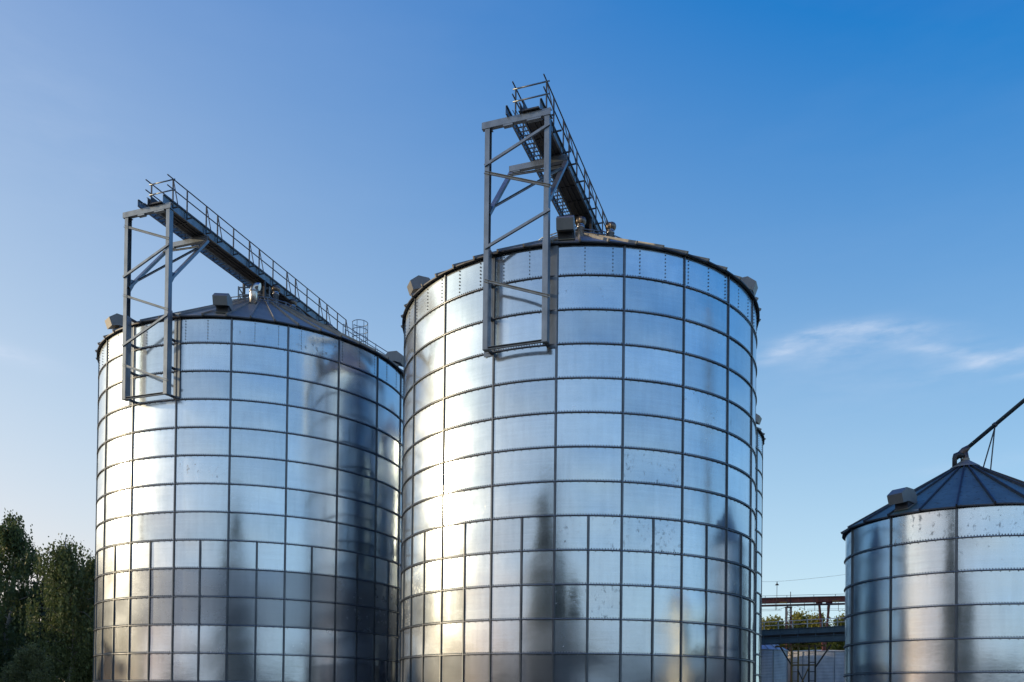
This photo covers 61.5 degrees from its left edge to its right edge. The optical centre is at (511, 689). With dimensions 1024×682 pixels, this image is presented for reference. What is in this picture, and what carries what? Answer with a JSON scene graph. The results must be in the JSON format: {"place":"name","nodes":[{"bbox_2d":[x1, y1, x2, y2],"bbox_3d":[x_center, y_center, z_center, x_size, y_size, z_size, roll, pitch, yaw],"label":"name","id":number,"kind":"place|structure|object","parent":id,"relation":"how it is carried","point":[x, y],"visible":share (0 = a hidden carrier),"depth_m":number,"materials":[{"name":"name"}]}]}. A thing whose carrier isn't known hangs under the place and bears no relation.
{"place":"outdoors","nodes":[
{"label":"outdoors","id":0,"kind":"place"},
{"bbox_2d":[0,0,1023,625],"label":"sky","id":1,"kind":"structure","parent":0,"point":[860,162],"materials":[{"name":"blue"}]},
{"bbox_2d":[775,644,830,681],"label":"support tower","id":2,"kind":"structure","parent":0,"point":[815,665],"depth_m":97.89,"materials":[{"name":"grey metal"}]},
{"bbox_2d":[762,617,844,644],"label":"conveyor gallery","id":3,"kind":"object","parent":2,"relation":"on","point":[792,635],"visible":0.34,"depth_m":97.82,"materials":[{"name":"grey metal"}]},
{"bbox_2d":[762,594,844,650],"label":"conveyor bridge","id":4,"kind":"structure","parent":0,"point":[811,599],"depth_m":111.67,"materials":[{"name":"red metal"}]},
{"bbox_2d":[762,602,844,610],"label":"pipe run","id":5,"kind":"object","parent":4,"relation":"hanging from","point":[804,604],"visible":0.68,"depth_m":111.16,"materials":[{"name":"metal"}]},
{"label":"ground","id":6,"kind":"structure","parent":0,"visible":0},
{"bbox_2d":[0,639,17,678],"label":"leafy tree","id":7,"kind":"object","parent":6,"relation":"on","point":[2,658],"visible":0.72,"depth_m":54.93,"materials":[{"name":"green plant"}]},
{"bbox_2d":[0,642,54,681],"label":"birch tree","id":8,"kind":"object","parent":6,"relation":"on","point":[33,659],"visible":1,"depth_m":45.15,"materials":[{"name":"green plant"}]},
{"bbox_2d":[0,579,55,681],"bbox_3d":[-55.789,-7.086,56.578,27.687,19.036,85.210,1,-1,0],"label":"leafy tree","id":9,"kind":"object","parent":6,"relation":"on","point":[42,612],"visible":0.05,"depth_m":91.58,"materials":[{"name":"green plant"}]},
{"bbox_2d":[0,509,56,681],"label":"birch tree","id":10,"kind":"object","parent":6,"relation":"on","point":[16,544],"visible":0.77,"depth_m":60.17,"materials":[{"name":"green plant"}]},
{"bbox_2d":[33,607,66,679],"bbox_3d":[-31.781,-2.507,65.238,8.734,10.021,10.819,1,-1,-26],"label":"leafy tree","id":11,"kind":"object","parent":6,"relation":"on","point":[50,642],"depth_m":63.51,"materials":[{"name":"green plant"}]},
{"bbox_2d":[13,533,95,681],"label":"birch tree","id":12,"kind":"object","parent":6,"relation":"on","point":[64,586],"visible":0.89,"depth_m":53.74,"materials":[{"name":"green plant"}]},
{"bbox_2d":[60,550,95,681],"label":"birch tree","id":13,"kind":"object","parent":6,"relation":"on","point":[90,562],"visible":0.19,"depth_m":56.53,"materials":[{"name":"green plant"}]},
{"bbox_2d":[93,283,403,681],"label":"grain silo","id":14,"kind":"object","parent":6,"relation":"on","point":[248,502],"visible":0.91,"depth_m":35.72,"materials":[{"name":"metal"}]},
{"bbox_2d":[122,174,349,404],"bbox_3d":[-12.507,-16.301,41.903,2.610,9.054,14.760,0,-1,19],"label":"overhead conveyor","id":15,"kind":"object","parent":14,"relation":"attached to","point":[172,216],"visible":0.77,"depth_m":35.76,"materials":[{"name":"metal"}]},
{"bbox_2d":[399,215,760,681],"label":"grain silo","id":16,"kind":"object","parent":6,"relation":"on","point":[578,503],"visible":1,"depth_m":29.30,"materials":[{"name":"metal"}]},
{"bbox_2d":[482,74,614,356],"bbox_3d":[2.541,-15.851,35.576,2.610,9.054,14.760,0,-1,19],"label":"overhead conveyor","id":17,"kind":"object","parent":16,"relation":"attached to","point":[554,163],"visible":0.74,"depth_m":29.12,"materials":[{"name":"metal"}]},
{"bbox_2d":[754,414,765,681],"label":"grain silo","id":18,"kind":"object","parent":6,"relation":"on","point":[760,439],"visible":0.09,"depth_m":48.56,"materials":[{"name":"metal"}]},
{"bbox_2d":[760,644,788,681],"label":"corrugated silo","id":19,"kind":"object","parent":6,"relation":"on","point":[774,664],"visible":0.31,"depth_m":103.58,"materials":[{"name":"metal"}]},
{"bbox_2d":[762,615,788,647],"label":"leafy tree","id":20,"kind":"object","parent":6,"relation":"on","point":[768,621],"visible":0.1,"depth_m":135.02,"materials":[{"name":"green plant"}]},
{"bbox_2d":[770,614,799,650],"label":"leafy tree","id":21,"kind":"object","parent":6,"relation":"on","point":[779,618],"visible":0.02,"depth_m":136.84,"materials":[{"name":"green plant"}]},
{"bbox_2d":[785,592,791,681],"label":"lattice mast","id":22,"kind":"object","parent":6,"relation":"on","point":[786,613],"visible":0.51,"depth_m":111.64,"materials":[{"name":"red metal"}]},
{"bbox_2d":[784,607,814,650],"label":"leafy tree","id":23,"kind":"object","parent":6,"relation":"on","point":[798,616],"visible":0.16,"depth_m":138.22,"materials":[{"name":"green plant"}]},
{"bbox_2d":[788,650,844,681],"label":"corrugated silo","id":24,"kind":"object","parent":6,"relation":"on","point":[830,667],"visible":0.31,"depth_m":109.83,"materials":[{"name":"metal"}]},
{"bbox_2d":[801,612,839,649],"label":"leafy tree","id":25,"kind":"object","parent":6,"relation":"on","point":[818,625],"visible":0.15,"depth_m":135.47,"materials":[{"name":"green plant"}]},
{"bbox_2d":[829,610,844,649],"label":"leafy tree","id":26,"kind":"object","parent":6,"relation":"on","point":[840,619],"visible":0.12,"depth_m":136.93,"materials":[{"name":"green plant"}]},
{"bbox_2d":[840,458,1023,681],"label":"grain silo","id":27,"kind":"object","parent":6,"relation":"on","point":[934,581],"visible":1,"depth_m":29.99,"materials":[{"name":"metal"}]},
{"bbox_2d":[952,398,1023,468],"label":"grain spout","id":28,"kind":"object","parent":27,"relation":"attached to","point":[961,453],"visible":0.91,"depth_m":32.89,"materials":[{"name":"paint"}]}
]}

